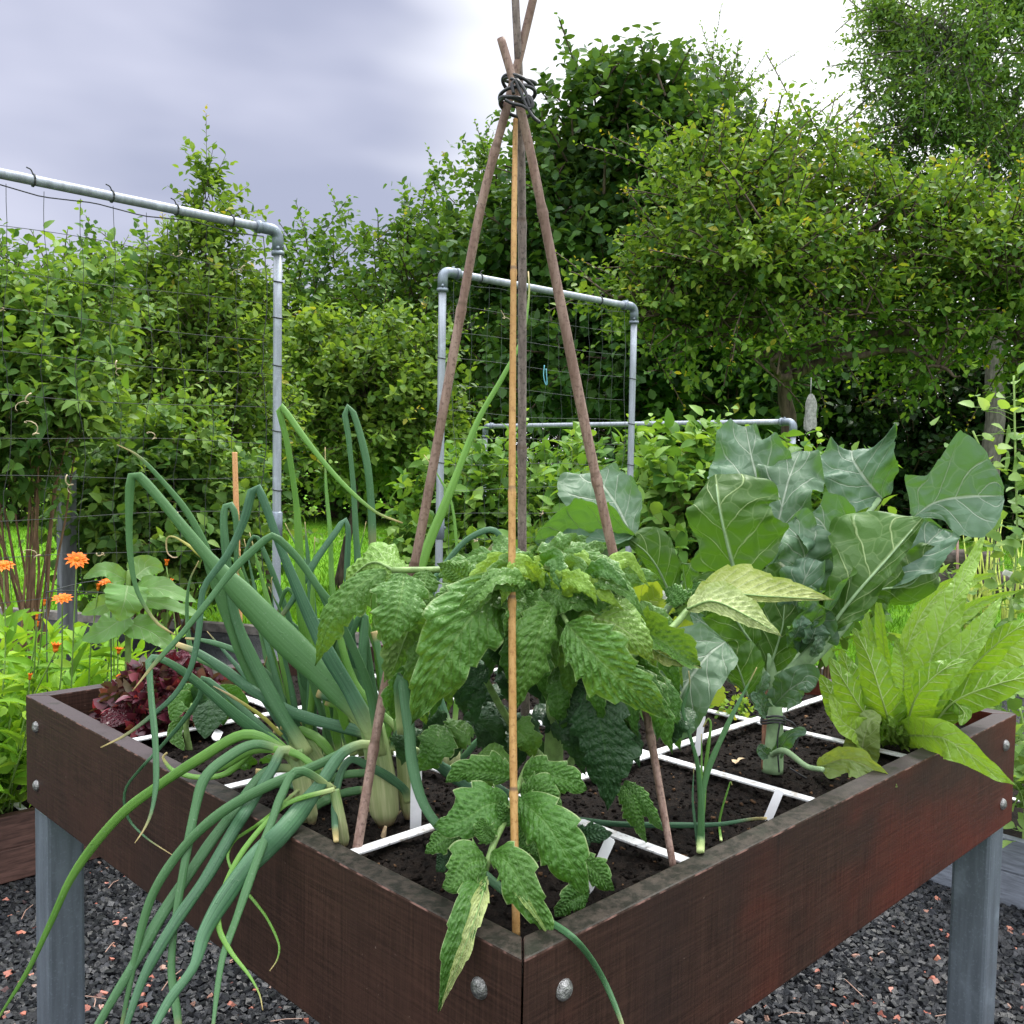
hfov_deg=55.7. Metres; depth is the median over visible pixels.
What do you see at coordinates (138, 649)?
marigold plant
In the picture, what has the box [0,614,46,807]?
marigold
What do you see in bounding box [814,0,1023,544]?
ash tree
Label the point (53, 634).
marigold plant
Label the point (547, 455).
raspberry cane
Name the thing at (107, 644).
marigold
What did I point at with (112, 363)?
climbing net
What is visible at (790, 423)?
pipe frame
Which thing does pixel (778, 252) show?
plum tree
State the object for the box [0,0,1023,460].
sky
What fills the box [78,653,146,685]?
marigold plant
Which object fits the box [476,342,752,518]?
hedge bush
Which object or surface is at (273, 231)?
pipe frame
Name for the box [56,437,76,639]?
wooden post
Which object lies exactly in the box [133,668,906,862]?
planting grid
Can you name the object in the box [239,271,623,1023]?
onion plant
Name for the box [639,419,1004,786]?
cauliflower plant
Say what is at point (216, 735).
plant label
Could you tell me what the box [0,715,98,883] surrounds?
raised bed
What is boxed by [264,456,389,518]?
lawn bush
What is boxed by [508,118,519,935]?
bamboo cane
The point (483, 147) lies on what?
hedge tree
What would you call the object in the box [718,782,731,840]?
onion seedling
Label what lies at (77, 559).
marigold
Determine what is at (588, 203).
lime tree
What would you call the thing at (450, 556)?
onion plant
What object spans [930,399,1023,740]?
pea plant
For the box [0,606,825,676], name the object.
lawn edging
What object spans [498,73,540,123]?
rubber tie
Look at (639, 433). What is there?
raspberry cane
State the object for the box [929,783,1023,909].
raised bed
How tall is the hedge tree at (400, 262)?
6.996 m
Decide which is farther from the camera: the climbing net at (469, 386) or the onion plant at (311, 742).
the climbing net at (469, 386)
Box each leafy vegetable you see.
[0,721,26,813]
[1012,765,1023,811]
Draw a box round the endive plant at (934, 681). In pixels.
[819,537,1023,785]
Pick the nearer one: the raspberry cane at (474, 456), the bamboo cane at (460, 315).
the bamboo cane at (460, 315)
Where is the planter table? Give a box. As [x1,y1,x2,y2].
[26,642,1015,1023]
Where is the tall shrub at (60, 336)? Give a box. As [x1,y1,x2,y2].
[0,200,209,674]
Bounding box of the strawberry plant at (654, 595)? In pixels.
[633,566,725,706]
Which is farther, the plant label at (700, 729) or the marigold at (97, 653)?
the marigold at (97, 653)
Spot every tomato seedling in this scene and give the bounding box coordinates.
[167,682,248,750]
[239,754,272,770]
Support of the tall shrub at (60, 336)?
on the gravel yard at (218, 652)
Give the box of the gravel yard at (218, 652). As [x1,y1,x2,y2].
[0,616,1023,1021]
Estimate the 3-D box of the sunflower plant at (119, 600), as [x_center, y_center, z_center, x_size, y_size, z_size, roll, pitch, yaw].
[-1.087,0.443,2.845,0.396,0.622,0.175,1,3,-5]
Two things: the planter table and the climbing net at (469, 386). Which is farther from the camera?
the climbing net at (469, 386)
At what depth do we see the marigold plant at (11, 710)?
2.78 m
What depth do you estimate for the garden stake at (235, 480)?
2.19 m
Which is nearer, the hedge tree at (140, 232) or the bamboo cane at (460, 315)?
the bamboo cane at (460, 315)
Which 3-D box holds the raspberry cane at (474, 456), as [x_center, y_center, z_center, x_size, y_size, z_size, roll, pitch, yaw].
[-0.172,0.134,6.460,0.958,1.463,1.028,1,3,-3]
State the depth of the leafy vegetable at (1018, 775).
2.61 m
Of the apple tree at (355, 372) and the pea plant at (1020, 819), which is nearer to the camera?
the pea plant at (1020, 819)
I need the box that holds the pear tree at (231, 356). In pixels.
[39,106,323,602]
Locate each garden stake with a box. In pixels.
[232,452,241,618]
[956,540,958,568]
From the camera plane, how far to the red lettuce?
1.56 m
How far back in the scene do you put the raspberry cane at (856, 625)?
4.70 m
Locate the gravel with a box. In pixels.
[0,858,1023,1023]
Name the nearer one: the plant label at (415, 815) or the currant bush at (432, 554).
the plant label at (415, 815)
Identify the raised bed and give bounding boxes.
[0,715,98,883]
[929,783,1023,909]
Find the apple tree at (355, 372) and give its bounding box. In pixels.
[254,288,503,587]
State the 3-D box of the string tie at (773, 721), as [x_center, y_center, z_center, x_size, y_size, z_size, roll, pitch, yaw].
[0.394,0.334,1.412,0.121,0.118,0.047,1,3,6]
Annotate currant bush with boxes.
[18,354,345,647]
[365,492,475,563]
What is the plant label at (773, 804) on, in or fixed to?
on the potting soil
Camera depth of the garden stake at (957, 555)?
4.20 m
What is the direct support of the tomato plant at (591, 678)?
on the potting soil
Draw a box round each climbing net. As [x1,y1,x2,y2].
[0,184,267,603]
[448,280,625,547]
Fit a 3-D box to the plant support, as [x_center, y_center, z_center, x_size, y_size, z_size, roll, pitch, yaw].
[-1.269,0.543,2.917,0.243,0.668,0.243,-2,4,-45]
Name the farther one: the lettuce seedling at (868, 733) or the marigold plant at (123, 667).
the marigold plant at (123, 667)
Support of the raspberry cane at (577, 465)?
on the lawn at (317, 571)
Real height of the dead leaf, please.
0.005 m
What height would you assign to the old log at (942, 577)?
0.284 m
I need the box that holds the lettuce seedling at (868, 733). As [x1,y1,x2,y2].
[843,710,880,762]
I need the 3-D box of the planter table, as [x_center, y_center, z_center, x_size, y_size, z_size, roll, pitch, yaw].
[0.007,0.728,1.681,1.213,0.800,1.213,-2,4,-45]
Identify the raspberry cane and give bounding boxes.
[366,429,478,627]
[390,435,542,596]
[430,423,547,553]
[462,408,560,554]
[489,422,620,615]
[498,429,639,614]
[517,421,643,555]
[595,413,692,617]
[618,405,721,622]
[641,405,765,618]
[761,427,868,667]
[761,429,800,450]
[787,430,901,678]
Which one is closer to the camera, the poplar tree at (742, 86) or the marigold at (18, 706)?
the marigold at (18, 706)
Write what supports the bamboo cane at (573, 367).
on the potting soil
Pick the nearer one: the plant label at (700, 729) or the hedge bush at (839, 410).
the plant label at (700, 729)
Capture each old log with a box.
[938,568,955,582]
[940,549,999,572]
[973,571,1023,596]
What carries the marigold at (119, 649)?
on the raised bed at (17, 845)
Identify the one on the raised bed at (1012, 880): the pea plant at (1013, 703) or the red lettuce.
the pea plant at (1013, 703)
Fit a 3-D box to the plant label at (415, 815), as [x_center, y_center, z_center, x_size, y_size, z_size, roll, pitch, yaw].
[-0.116,0.353,1.171,0.013,0.096,0.007,1,3,-5]
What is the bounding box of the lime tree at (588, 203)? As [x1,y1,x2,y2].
[393,12,870,463]
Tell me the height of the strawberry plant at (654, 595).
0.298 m
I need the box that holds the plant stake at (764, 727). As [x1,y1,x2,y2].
[761,689,767,769]
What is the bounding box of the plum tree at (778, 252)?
[546,49,1023,445]
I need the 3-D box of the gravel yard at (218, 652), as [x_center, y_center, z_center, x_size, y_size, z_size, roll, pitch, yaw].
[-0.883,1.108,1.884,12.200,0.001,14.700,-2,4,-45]
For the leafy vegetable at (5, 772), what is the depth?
2.73 m
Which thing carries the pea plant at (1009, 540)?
on the raised bed at (1012, 880)
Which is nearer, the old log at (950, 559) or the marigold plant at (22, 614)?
the marigold plant at (22, 614)
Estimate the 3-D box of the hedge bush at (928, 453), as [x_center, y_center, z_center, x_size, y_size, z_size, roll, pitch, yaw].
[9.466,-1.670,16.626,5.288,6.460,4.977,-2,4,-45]
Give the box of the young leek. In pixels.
[681,667,756,853]
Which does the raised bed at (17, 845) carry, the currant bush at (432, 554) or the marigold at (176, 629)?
the marigold at (176, 629)
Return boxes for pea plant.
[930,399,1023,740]
[938,563,1005,631]
[959,362,1023,711]
[986,433,1023,772]
[989,663,1023,764]
[1002,708,1023,847]
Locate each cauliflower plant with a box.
[534,463,707,625]
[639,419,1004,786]
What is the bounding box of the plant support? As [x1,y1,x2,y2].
[45,580,125,691]
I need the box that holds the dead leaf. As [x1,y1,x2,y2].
[732,757,744,763]
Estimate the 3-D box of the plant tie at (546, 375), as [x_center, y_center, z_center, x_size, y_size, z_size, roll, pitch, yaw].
[0.145,-0.592,4.200,0.020,0.088,0.008,1,3,8]
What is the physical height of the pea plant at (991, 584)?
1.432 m
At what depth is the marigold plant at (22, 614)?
3.56 m
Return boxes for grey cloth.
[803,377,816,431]
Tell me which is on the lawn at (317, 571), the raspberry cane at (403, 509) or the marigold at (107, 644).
the raspberry cane at (403, 509)
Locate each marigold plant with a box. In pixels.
[0,603,65,714]
[0,611,101,719]
[0,661,64,812]
[0,661,119,809]
[3,620,185,687]
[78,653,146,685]
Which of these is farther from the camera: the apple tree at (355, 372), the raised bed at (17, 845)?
the apple tree at (355, 372)
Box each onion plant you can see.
[0,555,417,1023]
[101,403,402,1023]
[117,444,385,854]
[211,689,392,1023]
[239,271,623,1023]
[424,455,766,827]
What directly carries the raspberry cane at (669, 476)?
on the gravel yard at (218, 652)
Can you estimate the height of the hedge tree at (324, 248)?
7.128 m
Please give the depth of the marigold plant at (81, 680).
2.93 m
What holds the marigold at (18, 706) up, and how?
on the raised bed at (17, 845)
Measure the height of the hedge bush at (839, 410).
6.211 m
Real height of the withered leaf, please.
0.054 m
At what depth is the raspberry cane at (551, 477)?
5.47 m
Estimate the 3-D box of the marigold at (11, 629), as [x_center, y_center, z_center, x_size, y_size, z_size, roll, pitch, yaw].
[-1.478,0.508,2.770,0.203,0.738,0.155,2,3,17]
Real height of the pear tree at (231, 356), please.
3.934 m
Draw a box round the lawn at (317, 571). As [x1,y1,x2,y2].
[0,465,1023,667]
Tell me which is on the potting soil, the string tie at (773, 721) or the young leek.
the young leek
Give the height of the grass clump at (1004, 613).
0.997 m
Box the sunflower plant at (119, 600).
[81,555,206,669]
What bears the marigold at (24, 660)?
on the raised bed at (17, 845)
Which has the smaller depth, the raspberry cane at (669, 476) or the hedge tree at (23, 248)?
the raspberry cane at (669, 476)
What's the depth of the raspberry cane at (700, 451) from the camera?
5.07 m
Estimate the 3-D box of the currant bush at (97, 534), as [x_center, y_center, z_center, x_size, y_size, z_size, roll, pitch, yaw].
[-2.215,-0.038,6.282,2.230,1.965,1.563,0,3,-13]
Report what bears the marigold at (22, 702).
on the raised bed at (17, 845)
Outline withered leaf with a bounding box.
[381,810,401,837]
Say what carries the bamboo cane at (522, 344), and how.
attached to the rubber tie at (527, 102)
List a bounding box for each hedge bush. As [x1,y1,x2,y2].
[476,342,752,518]
[676,303,961,515]
[798,303,1023,540]
[895,268,1023,539]
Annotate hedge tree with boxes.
[0,218,138,525]
[42,199,299,482]
[230,184,457,521]
[294,176,549,525]
[383,109,537,443]
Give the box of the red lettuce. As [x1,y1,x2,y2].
[89,649,234,739]
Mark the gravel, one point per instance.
(858, 978)
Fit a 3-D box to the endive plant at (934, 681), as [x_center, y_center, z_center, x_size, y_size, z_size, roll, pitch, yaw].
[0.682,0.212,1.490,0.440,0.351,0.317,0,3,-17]
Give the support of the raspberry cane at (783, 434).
on the gravel yard at (218, 652)
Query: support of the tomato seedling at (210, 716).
on the potting soil
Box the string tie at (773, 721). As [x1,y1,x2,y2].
[743,704,806,778]
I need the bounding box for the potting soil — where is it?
[113,661,965,987]
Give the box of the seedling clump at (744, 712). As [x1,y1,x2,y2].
[709,686,759,719]
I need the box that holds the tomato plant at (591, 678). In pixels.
[315,531,833,1011]
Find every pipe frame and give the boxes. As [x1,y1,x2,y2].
[0,167,283,657]
[435,266,638,593]
[482,417,796,495]
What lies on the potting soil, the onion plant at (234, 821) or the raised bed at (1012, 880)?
the onion plant at (234, 821)
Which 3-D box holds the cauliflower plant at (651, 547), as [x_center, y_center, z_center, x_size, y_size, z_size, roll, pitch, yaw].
[0.230,0.138,1.758,0.377,0.451,0.243,1,3,7]
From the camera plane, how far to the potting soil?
1.31 m
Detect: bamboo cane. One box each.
[352,0,536,848]
[497,36,675,866]
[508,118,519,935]
[511,0,529,716]
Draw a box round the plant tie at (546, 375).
[543,365,546,384]
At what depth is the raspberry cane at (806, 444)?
5.01 m
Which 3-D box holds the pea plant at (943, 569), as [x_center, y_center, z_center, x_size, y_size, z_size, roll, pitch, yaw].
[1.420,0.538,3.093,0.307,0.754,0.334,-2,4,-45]
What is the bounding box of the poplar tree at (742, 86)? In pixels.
[675,3,803,142]
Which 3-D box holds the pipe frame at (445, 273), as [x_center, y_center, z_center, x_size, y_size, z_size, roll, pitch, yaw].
[0.144,-0.019,4.364,1.253,2.001,0.046,-2,4,-43]
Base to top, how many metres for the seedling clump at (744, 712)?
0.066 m
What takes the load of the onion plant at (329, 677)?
on the potting soil
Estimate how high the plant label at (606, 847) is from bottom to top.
0.067 m
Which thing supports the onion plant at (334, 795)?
on the potting soil
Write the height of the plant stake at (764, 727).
0.260 m
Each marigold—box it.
[0,560,26,726]
[0,599,51,811]
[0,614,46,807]
[0,621,38,811]
[0,642,60,812]
[0,673,31,814]
[23,593,72,692]
[40,552,89,687]
[46,584,124,685]
[80,577,120,681]
[99,579,118,679]
[115,647,122,675]
[155,559,180,651]
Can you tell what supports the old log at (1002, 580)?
on the lawn at (317, 571)
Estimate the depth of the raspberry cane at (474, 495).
6.16 m
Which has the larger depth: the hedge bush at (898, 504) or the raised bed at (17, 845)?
the hedge bush at (898, 504)
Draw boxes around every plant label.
[211,729,222,740]
[410,771,421,829]
[589,837,614,892]
[695,716,705,755]
[764,789,782,820]
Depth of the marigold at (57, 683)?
2.70 m
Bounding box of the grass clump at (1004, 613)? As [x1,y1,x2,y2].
[963,520,1023,697]
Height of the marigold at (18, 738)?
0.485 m

